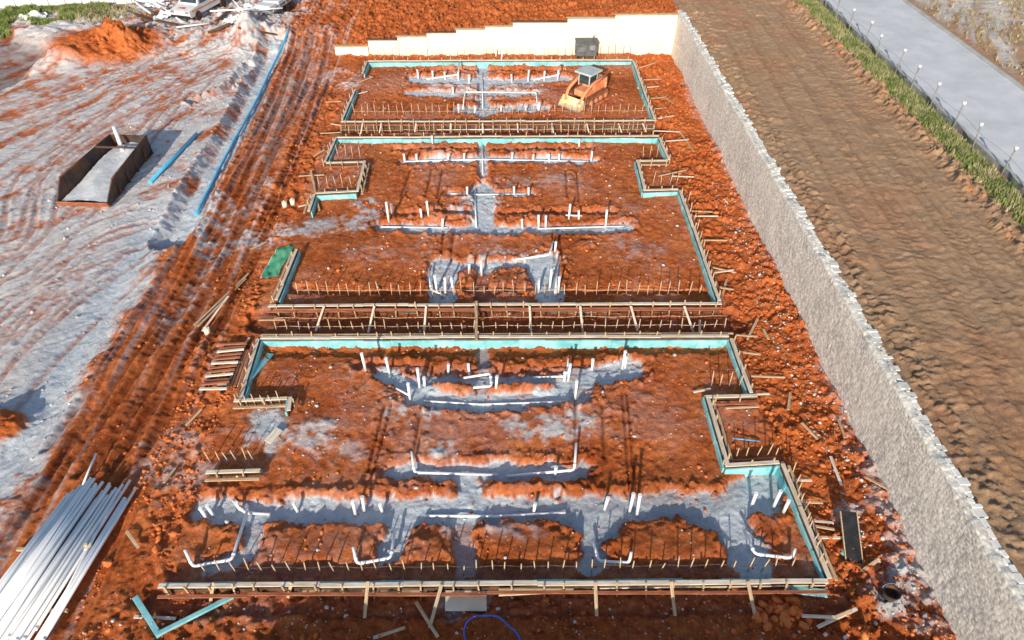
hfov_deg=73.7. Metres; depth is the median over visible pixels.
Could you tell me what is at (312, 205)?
formwork wall
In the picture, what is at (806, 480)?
timber brace
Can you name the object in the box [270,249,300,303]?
formwork wall
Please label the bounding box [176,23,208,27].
drain pipe
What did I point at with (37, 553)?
plastic pipe
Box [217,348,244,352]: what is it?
timber bar
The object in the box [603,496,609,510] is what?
drain pipe
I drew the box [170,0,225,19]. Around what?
pickup truck
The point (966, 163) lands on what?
verge grass
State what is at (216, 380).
timber bar
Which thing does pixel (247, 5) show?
plastic sheet
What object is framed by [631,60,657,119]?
formwork wall
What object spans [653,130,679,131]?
timber brace
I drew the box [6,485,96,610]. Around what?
plastic pipe
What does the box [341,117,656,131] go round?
formwork wall
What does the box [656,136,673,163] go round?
formwork wall
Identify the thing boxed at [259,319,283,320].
timber brace
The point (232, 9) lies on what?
drain pipe
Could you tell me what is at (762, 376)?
timber brace
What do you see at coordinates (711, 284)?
formwork wall
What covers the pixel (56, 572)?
plastic pipe
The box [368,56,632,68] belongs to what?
formwork wall
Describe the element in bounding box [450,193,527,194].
drain pipe
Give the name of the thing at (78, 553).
plastic pipe
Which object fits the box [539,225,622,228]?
drain pipe
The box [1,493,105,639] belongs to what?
plastic pipe
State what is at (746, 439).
water pipe
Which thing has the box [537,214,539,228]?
drain pipe
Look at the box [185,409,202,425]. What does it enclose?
timber plank
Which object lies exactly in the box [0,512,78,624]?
plastic pipe
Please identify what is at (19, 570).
plastic pipe
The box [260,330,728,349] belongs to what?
formwork wall
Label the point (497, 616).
water hose
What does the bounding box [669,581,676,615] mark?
timber brace
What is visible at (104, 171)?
washout bin
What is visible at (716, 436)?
formwork wall
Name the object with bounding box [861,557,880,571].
timber plank
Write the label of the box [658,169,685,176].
timber brace
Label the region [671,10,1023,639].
retaining wall
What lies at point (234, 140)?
water pipe
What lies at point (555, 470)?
drain pipe
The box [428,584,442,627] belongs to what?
timber brace
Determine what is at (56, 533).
plastic pipe
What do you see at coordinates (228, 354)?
timber bar
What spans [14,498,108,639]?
plastic pipe
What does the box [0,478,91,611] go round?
plastic pipe
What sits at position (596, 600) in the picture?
timber brace
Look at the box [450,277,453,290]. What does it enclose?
drain pipe
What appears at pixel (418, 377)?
drain pipe
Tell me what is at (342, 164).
formwork wall
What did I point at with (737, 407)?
timber brace
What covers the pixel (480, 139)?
formwork wall
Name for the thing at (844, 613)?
timber plank
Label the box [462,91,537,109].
drain pipe
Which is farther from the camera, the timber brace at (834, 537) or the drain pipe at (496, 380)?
the drain pipe at (496, 380)
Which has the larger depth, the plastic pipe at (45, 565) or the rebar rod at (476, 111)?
the rebar rod at (476, 111)
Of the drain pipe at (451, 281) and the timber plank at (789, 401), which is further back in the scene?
the drain pipe at (451, 281)
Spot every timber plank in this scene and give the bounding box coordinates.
[125,530,139,548]
[128,11,151,21]
[134,615,176,620]
[150,7,171,16]
[155,20,178,25]
[163,468,176,482]
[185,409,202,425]
[193,273,248,324]
[197,278,245,326]
[201,296,228,330]
[208,22,230,32]
[214,7,232,21]
[226,351,242,386]
[230,350,245,386]
[233,350,248,386]
[238,27,276,35]
[261,332,733,335]
[273,307,726,309]
[298,590,426,592]
[310,170,319,210]
[341,123,654,124]
[373,626,404,639]
[415,601,438,637]
[475,301,477,341]
[499,586,573,595]
[592,583,825,588]
[679,132,694,151]
[698,320,700,337]
[719,279,727,302]
[746,318,758,339]
[762,329,769,339]
[787,392,791,409]
[801,422,818,439]
[802,614,834,618]
[816,607,857,628]
[825,609,852,620]
[829,456,842,485]
[837,419,846,437]
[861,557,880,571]
[865,476,888,490]
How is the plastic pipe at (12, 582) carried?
on the plastic pipe at (59, 517)
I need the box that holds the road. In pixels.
[827,0,1023,180]
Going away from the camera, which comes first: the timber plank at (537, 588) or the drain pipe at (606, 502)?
the timber plank at (537, 588)
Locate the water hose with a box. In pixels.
[463,615,520,639]
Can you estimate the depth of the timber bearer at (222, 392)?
32.32 m
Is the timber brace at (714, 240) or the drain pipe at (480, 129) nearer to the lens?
the timber brace at (714, 240)
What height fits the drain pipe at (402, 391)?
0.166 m
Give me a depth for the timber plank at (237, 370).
32.51 m
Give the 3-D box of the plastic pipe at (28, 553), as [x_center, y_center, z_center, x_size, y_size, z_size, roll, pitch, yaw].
[-18.220,9.262,25.001,0.132,0.145,6.211,7,43,7]
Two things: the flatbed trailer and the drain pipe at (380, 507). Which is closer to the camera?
the drain pipe at (380, 507)
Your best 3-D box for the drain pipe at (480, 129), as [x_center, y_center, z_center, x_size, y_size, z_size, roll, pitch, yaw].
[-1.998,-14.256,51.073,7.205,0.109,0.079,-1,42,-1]
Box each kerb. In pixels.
[825,0,1023,189]
[902,0,1023,90]
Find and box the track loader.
[557,65,608,112]
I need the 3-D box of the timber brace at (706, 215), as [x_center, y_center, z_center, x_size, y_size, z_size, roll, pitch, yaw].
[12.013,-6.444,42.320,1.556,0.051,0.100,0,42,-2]
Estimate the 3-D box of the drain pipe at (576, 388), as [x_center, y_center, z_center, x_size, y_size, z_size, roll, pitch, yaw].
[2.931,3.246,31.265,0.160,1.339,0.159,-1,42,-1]
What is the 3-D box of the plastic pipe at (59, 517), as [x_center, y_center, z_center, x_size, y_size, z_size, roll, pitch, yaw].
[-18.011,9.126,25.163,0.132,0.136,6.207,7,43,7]
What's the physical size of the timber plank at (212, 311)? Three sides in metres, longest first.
4.347 x 0.120 x 0.040 m
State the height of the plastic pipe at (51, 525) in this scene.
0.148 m
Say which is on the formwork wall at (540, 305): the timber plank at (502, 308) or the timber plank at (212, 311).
the timber plank at (502, 308)
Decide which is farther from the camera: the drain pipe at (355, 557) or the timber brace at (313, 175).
the timber brace at (313, 175)
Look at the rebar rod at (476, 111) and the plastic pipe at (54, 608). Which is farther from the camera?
the rebar rod at (476, 111)
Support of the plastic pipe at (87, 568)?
on the plastic pipe at (87, 563)
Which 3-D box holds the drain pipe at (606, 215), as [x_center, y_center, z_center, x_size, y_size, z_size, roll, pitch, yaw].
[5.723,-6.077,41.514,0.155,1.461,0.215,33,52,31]
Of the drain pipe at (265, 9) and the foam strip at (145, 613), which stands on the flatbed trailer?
the drain pipe at (265, 9)
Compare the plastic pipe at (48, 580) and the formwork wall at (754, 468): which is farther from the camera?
the formwork wall at (754, 468)
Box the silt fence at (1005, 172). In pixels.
[817,0,1023,196]
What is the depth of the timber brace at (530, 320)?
35.26 m
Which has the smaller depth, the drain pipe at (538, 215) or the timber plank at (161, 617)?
the timber plank at (161, 617)
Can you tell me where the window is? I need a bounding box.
[590,74,596,83]
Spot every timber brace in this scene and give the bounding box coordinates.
[209,582,214,604]
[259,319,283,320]
[287,582,292,598]
[299,174,324,176]
[315,306,324,331]
[363,581,369,617]
[367,306,374,332]
[423,306,426,331]
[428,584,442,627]
[529,306,531,332]
[579,306,583,332]
[594,581,597,615]
[630,306,637,330]
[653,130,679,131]
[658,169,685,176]
[663,139,688,141]
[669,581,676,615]
[683,306,693,332]
[692,210,712,212]
[693,215,717,216]
[693,388,710,392]
[704,239,726,240]
[713,267,735,272]
[715,269,733,272]
[725,406,758,408]
[736,334,757,336]
[741,351,760,355]
[746,581,755,614]
[751,375,785,377]
[792,479,811,481]
[801,501,822,503]
[808,519,833,523]
[811,525,834,530]
[815,536,841,538]
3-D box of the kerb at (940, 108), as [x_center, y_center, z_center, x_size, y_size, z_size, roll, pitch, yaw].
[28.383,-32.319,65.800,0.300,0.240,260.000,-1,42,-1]
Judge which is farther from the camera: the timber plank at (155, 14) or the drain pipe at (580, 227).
the timber plank at (155, 14)
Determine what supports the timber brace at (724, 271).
on the ground at (924, 252)
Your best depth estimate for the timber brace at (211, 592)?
24.40 m
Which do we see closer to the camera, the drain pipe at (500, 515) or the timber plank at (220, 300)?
the drain pipe at (500, 515)
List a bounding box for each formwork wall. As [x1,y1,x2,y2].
[157,578,829,599]
[205,468,263,481]
[233,396,287,409]
[234,339,263,398]
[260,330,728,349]
[268,300,722,317]
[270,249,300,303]
[285,396,297,415]
[303,194,316,217]
[315,187,356,200]
[321,137,337,165]
[326,161,362,168]
[337,131,658,145]
[338,88,357,120]
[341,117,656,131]
[356,160,369,197]
[359,61,368,77]
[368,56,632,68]
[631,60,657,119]
[634,160,647,196]
[635,158,668,166]
[642,185,677,197]
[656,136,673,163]
[677,188,724,303]
[701,397,733,472]
[704,394,757,404]
[722,456,779,476]
[726,335,756,393]
[775,463,837,580]
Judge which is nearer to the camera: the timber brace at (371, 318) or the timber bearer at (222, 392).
the timber bearer at (222, 392)
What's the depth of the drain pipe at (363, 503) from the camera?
26.86 m
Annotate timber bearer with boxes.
[16,547,82,551]
[18,608,68,612]
[202,342,227,393]
[220,345,243,393]
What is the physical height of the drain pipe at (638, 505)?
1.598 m
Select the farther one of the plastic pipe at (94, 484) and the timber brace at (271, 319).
the timber brace at (271, 319)
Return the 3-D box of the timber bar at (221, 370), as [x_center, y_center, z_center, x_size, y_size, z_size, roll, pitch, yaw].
[-13.818,2.411,32.467,1.305,0.070,0.130,-5,43,-2]
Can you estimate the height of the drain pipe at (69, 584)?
0.129 m
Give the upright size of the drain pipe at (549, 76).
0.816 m
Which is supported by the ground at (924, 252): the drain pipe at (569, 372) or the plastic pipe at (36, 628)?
the drain pipe at (569, 372)
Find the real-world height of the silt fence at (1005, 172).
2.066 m
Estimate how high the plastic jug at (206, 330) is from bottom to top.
0.460 m
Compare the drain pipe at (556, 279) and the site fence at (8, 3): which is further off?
the site fence at (8, 3)
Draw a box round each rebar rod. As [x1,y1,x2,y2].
[212,564,787,568]
[274,315,722,318]
[276,324,724,326]
[298,289,698,290]
[341,129,640,130]
[354,110,646,111]
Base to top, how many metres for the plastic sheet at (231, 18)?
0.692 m
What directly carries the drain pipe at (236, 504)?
on the ground at (924, 252)
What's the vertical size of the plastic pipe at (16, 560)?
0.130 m
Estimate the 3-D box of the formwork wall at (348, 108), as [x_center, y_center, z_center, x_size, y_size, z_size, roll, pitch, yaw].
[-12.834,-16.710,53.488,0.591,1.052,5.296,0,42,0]
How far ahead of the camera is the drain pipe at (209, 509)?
26.80 m
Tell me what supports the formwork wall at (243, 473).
on the ground at (924, 252)
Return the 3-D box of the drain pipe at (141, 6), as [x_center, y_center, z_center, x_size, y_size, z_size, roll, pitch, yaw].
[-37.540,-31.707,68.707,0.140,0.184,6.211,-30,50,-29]
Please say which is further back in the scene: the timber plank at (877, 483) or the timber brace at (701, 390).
the timber brace at (701, 390)
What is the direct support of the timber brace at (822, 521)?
on the ground at (924, 252)
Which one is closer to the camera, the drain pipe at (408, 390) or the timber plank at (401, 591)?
the timber plank at (401, 591)
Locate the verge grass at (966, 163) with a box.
[797,0,1023,226]
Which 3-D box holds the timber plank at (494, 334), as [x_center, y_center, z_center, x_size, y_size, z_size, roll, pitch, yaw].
[-0.719,0.707,34.141,23.604,0.050,0.100,0,42,0]
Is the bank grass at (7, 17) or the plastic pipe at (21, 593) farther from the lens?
the bank grass at (7, 17)
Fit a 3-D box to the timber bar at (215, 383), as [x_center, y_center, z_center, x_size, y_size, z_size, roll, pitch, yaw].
[-13.840,2.946,31.874,1.305,0.070,0.130,-5,42,-2]
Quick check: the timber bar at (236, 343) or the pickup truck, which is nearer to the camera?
the timber bar at (236, 343)
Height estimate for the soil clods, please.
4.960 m
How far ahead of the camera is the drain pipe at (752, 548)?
25.44 m
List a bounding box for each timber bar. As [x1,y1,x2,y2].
[199,387,226,389]
[201,380,229,385]
[203,378,228,382]
[205,372,233,376]
[207,368,235,372]
[209,364,237,369]
[211,361,238,364]
[213,356,240,360]
[215,352,242,356]
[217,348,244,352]
[219,345,245,349]
[221,342,246,345]
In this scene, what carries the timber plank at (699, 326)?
on the ground at (924, 252)
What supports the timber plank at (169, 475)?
on the ground at (924, 252)
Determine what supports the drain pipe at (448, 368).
on the ground at (924, 252)
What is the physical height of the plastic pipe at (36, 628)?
0.133 m
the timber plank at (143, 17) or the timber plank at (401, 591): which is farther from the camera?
the timber plank at (143, 17)
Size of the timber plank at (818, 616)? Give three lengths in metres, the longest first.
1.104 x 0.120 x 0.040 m
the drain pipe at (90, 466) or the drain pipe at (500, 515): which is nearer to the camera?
the drain pipe at (500, 515)
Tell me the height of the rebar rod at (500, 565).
0.075 m
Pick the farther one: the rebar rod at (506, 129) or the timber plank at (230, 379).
the rebar rod at (506, 129)
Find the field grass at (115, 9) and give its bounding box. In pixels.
[43,0,1023,74]
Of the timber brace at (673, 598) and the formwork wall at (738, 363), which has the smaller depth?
the timber brace at (673, 598)
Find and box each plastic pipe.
[0,477,91,607]
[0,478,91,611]
[0,479,91,595]
[0,479,94,618]
[0,480,91,600]
[0,481,86,604]
[0,481,103,625]
[0,483,96,613]
[0,489,96,636]
[0,493,68,583]
[0,494,71,585]
[0,496,66,591]
[0,498,72,592]
[0,499,91,630]
[0,499,95,639]
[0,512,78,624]
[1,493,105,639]
[2,500,68,589]
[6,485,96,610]
[6,485,110,638]
[8,498,103,639]
[10,495,107,639]
[14,498,97,619]
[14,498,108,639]
[15,487,116,639]
[20,489,117,639]
[21,501,112,639]
[22,486,121,639]
[26,491,120,639]
[34,479,130,630]
[34,497,124,639]
[37,497,126,639]
[41,500,126,639]
[42,487,136,639]
[43,495,75,538]
[69,485,80,499]
[98,482,110,498]
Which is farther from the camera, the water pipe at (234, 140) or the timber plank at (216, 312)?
the water pipe at (234, 140)
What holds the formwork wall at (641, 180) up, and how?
on the ground at (924, 252)
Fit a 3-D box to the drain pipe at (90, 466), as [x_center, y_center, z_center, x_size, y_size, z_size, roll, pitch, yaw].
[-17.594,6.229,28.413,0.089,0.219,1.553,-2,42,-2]
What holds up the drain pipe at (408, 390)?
on the ground at (924, 252)
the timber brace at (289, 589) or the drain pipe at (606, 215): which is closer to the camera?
the timber brace at (289, 589)
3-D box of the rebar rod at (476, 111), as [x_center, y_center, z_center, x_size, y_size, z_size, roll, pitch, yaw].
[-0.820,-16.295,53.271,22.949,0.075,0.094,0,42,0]
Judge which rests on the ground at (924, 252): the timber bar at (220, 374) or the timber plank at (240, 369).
the timber plank at (240, 369)
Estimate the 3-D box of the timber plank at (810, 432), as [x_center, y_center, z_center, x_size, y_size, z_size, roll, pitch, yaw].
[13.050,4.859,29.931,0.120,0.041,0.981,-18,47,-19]
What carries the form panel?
on the ground at (924, 252)
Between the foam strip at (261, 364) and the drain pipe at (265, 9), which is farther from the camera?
the drain pipe at (265, 9)
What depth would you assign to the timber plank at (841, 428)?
30.03 m
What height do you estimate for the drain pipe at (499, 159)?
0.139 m
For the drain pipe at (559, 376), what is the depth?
32.55 m
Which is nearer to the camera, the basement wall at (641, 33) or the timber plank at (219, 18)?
the basement wall at (641, 33)
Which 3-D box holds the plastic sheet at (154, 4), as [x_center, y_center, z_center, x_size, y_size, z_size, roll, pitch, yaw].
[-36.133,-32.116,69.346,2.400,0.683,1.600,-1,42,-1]
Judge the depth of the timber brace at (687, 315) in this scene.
35.27 m
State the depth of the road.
50.32 m
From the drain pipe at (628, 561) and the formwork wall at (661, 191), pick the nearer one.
the drain pipe at (628, 561)
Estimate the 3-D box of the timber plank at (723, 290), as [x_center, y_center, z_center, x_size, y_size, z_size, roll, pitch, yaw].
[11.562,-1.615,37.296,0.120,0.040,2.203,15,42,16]
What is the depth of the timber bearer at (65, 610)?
24.18 m
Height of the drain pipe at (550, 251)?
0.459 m
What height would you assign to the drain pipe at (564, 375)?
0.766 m
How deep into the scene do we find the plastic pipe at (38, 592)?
24.59 m
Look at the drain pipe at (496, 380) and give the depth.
31.47 m
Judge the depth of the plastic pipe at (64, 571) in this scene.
25.06 m
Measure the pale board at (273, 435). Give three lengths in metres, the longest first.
0.762 x 0.400 x 0.051 m
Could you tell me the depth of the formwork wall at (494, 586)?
24.45 m
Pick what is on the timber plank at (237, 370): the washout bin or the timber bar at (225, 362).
the timber bar at (225, 362)
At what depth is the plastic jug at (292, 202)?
43.52 m
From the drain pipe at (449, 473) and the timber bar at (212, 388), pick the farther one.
the timber bar at (212, 388)
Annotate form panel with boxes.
[839,511,863,571]
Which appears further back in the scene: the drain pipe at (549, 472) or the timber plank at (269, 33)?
the timber plank at (269, 33)
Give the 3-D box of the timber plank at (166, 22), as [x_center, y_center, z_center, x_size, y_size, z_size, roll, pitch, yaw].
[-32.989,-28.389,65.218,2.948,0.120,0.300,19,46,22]
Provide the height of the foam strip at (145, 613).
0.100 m
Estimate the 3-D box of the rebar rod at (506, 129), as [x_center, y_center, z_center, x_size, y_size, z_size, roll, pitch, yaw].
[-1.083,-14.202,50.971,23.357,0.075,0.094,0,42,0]
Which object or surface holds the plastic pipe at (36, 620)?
on the plastic pipe
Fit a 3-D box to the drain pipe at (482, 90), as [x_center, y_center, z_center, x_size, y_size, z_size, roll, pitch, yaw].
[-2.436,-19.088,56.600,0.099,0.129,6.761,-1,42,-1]
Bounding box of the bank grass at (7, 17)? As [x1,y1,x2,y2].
[0,0,111,38]
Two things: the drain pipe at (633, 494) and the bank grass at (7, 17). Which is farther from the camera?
the bank grass at (7, 17)
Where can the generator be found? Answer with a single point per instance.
(585, 47)
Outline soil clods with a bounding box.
[34,0,1020,639]
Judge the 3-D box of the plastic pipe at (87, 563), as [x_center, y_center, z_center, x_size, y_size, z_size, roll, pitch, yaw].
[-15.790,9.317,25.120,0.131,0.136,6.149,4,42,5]
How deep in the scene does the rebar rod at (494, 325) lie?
35.03 m
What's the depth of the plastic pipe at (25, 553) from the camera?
25.38 m
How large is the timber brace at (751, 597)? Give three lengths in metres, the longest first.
1.158 x 0.120 x 0.060 m
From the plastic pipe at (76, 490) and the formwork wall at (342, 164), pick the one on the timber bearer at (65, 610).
the plastic pipe at (76, 490)
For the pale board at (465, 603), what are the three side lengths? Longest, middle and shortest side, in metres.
1.490 x 0.750 x 0.050 m
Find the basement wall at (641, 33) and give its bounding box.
[333,13,678,55]
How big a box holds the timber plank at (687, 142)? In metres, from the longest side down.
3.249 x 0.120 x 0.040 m
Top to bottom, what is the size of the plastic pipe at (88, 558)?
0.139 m
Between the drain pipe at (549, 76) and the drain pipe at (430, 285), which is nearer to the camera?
the drain pipe at (430, 285)
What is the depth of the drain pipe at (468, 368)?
32.75 m
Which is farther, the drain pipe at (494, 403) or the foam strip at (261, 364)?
the foam strip at (261, 364)
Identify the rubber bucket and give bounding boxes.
[881,583,901,601]
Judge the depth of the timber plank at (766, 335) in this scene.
34.62 m
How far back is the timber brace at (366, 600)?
24.22 m
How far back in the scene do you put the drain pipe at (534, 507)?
27.04 m
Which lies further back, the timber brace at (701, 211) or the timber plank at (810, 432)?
the timber brace at (701, 211)
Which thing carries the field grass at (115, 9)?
on the ground at (924, 252)
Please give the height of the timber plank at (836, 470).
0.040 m
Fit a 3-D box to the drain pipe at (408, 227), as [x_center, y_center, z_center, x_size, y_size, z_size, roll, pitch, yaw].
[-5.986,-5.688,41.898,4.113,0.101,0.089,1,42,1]
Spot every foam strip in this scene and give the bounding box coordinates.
[132,595,161,638]
[156,598,233,636]
[252,353,273,378]
[787,586,827,597]
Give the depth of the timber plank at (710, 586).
24.82 m
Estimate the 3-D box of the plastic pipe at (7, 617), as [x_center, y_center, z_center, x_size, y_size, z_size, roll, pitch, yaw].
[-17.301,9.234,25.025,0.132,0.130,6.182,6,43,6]
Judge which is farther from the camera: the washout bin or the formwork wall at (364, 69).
the formwork wall at (364, 69)
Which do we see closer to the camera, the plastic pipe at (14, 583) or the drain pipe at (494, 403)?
the plastic pipe at (14, 583)
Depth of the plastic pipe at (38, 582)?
24.97 m
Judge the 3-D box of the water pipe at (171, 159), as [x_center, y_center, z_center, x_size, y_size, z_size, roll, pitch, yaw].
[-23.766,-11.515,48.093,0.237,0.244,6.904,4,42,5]
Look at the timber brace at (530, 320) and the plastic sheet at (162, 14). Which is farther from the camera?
the plastic sheet at (162, 14)
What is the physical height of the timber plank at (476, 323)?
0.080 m
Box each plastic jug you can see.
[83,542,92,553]
[203,326,210,334]
[281,200,287,207]
[290,198,295,205]
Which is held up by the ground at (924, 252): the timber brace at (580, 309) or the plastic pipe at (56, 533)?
the timber brace at (580, 309)
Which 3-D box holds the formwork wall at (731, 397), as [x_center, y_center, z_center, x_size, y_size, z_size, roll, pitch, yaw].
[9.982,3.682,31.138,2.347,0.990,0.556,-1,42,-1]
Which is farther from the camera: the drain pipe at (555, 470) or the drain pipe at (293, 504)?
the drain pipe at (555, 470)
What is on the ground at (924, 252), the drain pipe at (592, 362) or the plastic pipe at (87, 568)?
the drain pipe at (592, 362)
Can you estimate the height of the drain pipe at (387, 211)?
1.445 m
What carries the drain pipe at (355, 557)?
on the ground at (924, 252)
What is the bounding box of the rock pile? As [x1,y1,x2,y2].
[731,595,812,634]
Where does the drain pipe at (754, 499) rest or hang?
on the ground at (924, 252)
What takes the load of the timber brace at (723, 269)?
on the ground at (924, 252)
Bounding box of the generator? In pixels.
[575,34,598,58]
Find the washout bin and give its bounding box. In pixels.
[55,126,153,206]
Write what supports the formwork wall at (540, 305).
on the ground at (924, 252)
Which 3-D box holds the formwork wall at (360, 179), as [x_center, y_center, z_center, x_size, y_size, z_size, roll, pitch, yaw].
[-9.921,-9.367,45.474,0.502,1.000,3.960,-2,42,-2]
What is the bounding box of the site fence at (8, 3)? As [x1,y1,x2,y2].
[0,0,164,7]
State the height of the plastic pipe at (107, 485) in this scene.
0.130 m
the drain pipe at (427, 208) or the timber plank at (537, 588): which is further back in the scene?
the drain pipe at (427, 208)
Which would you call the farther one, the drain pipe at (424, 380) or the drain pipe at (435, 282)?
the drain pipe at (435, 282)
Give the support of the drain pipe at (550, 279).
on the ground at (924, 252)
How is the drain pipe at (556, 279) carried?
on the ground at (924, 252)
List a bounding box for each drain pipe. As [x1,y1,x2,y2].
[42,498,115,635]
[81,453,96,486]
[132,0,150,13]
[155,1,182,22]
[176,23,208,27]
[183,510,248,567]
[198,506,208,519]
[205,504,215,517]
[210,8,253,11]
[231,499,270,514]
[234,501,240,511]
[244,7,282,10]
[291,501,299,512]
[350,499,356,516]
[352,528,395,564]
[360,352,366,370]
[360,495,365,512]
[378,503,383,512]
[381,226,447,227]
[384,357,390,374]
[385,202,389,222]
[396,387,407,395]
[406,159,588,161]
[406,382,411,400]
[410,451,498,475]
[416,367,420,387]
[422,376,425,386]
[424,400,565,404]
[425,201,429,216]
[425,511,565,517]
[426,61,459,79]
[428,268,445,296]
[433,274,437,293]
[437,129,532,129]
[443,277,446,294]
[447,363,449,373]
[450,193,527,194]
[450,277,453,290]
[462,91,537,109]
[463,373,492,388]
[467,363,470,374]
[474,189,476,227]
[480,260,482,275]
[482,73,482,108]
[482,144,482,174]
[495,375,498,388]
[506,443,577,477]
[515,241,553,259]
[532,502,536,512]
[533,64,560,80]
[533,358,568,378]
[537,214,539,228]
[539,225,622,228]
[548,268,552,289]
[553,465,557,477]
[554,269,558,295]
[557,276,560,294]
[563,371,566,381]
[567,363,571,381]
[568,204,571,219]
[574,380,578,399]
[591,358,594,369]
[591,539,632,564]
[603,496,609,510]
[604,209,607,228]
[621,350,626,369]
[628,492,635,512]
[635,493,641,517]
[742,529,796,558]
[750,491,757,508]
[771,489,782,509]
[781,499,790,513]
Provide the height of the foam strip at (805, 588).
0.050 m
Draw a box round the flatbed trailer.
[252,0,293,17]
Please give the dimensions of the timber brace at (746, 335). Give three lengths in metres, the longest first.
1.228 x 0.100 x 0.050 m
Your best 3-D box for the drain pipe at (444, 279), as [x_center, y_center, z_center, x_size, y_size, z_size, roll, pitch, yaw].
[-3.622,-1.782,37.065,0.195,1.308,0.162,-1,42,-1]
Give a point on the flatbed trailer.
(287, 4)
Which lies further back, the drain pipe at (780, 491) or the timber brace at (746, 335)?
the timber brace at (746, 335)
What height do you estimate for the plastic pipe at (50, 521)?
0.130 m
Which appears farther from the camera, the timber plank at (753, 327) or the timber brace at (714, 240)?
the timber brace at (714, 240)
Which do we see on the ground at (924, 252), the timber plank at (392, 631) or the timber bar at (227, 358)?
the timber plank at (392, 631)
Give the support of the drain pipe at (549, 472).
on the ground at (924, 252)
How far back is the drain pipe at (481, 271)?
38.37 m
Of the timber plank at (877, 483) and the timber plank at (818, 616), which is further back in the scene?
the timber plank at (877, 483)
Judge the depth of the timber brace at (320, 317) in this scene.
35.24 m
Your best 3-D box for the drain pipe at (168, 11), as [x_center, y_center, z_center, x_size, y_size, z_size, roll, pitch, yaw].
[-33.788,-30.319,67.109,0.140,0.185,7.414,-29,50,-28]
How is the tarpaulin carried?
on the ground at (924, 252)
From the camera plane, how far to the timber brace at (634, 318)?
35.25 m
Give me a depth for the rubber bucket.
24.27 m
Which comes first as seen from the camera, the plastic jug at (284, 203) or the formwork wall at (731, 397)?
the formwork wall at (731, 397)
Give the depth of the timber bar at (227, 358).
32.99 m
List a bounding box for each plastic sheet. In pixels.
[16,10,47,19]
[144,0,170,8]
[153,10,170,19]
[221,14,240,23]
[236,2,254,11]
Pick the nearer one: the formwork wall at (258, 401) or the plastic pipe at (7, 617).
the plastic pipe at (7, 617)
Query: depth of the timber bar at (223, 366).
32.65 m
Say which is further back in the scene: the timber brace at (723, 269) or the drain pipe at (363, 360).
the timber brace at (723, 269)
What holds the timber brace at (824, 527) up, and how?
attached to the formwork wall at (784, 481)
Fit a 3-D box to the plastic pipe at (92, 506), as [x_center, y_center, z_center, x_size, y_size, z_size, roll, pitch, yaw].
[-16.983,9.223,25.033,0.132,0.139,6.177,5,43,6]
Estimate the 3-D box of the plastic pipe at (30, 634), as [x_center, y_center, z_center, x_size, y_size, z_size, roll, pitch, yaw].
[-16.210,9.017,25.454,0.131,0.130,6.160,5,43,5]
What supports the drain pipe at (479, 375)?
on the ground at (924, 252)
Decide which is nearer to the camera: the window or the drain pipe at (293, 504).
the drain pipe at (293, 504)
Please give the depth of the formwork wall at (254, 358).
32.38 m
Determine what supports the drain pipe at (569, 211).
on the ground at (924, 252)
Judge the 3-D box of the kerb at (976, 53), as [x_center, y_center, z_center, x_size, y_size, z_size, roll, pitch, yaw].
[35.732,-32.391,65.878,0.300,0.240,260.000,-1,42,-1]
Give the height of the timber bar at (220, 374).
0.070 m
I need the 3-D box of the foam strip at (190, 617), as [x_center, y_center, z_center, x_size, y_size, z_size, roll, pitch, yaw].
[-11.102,10.356,23.964,2.605,0.100,0.160,-22,47,-25]
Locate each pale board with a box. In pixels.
[264,427,282,443]
[445,590,486,611]
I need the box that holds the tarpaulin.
[261,245,293,278]
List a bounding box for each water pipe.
[148,132,197,183]
[194,25,290,215]
[732,438,759,441]
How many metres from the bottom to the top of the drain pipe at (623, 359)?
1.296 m
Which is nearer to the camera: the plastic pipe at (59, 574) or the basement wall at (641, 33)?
the plastic pipe at (59, 574)
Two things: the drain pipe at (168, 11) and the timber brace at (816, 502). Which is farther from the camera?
the drain pipe at (168, 11)
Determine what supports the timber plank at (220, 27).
on the ground at (924, 252)
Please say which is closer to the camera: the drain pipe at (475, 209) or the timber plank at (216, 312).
the timber plank at (216, 312)
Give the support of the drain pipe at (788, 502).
on the ground at (924, 252)
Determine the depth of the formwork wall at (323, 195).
43.80 m
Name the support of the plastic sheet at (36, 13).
on the ground at (924, 252)
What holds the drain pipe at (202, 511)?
on the ground at (924, 252)
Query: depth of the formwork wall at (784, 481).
26.42 m
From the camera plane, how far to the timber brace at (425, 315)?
35.26 m
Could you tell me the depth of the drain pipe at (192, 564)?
25.44 m
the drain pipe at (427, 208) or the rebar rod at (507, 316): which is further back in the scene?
the drain pipe at (427, 208)
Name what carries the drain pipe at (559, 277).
on the ground at (924, 252)
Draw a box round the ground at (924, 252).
[0,0,1023,639]
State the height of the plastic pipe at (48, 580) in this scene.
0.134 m
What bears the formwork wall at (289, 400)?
on the ground at (924, 252)
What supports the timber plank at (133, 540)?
on the ground at (924, 252)
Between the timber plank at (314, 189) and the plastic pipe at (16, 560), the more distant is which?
the timber plank at (314, 189)
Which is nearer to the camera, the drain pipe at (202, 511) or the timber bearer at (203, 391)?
the drain pipe at (202, 511)
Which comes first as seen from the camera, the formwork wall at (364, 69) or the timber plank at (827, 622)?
the timber plank at (827, 622)
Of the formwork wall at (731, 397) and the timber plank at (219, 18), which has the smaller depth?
the formwork wall at (731, 397)
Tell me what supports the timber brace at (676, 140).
on the ground at (924, 252)
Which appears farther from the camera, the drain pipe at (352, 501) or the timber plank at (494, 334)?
the timber plank at (494, 334)

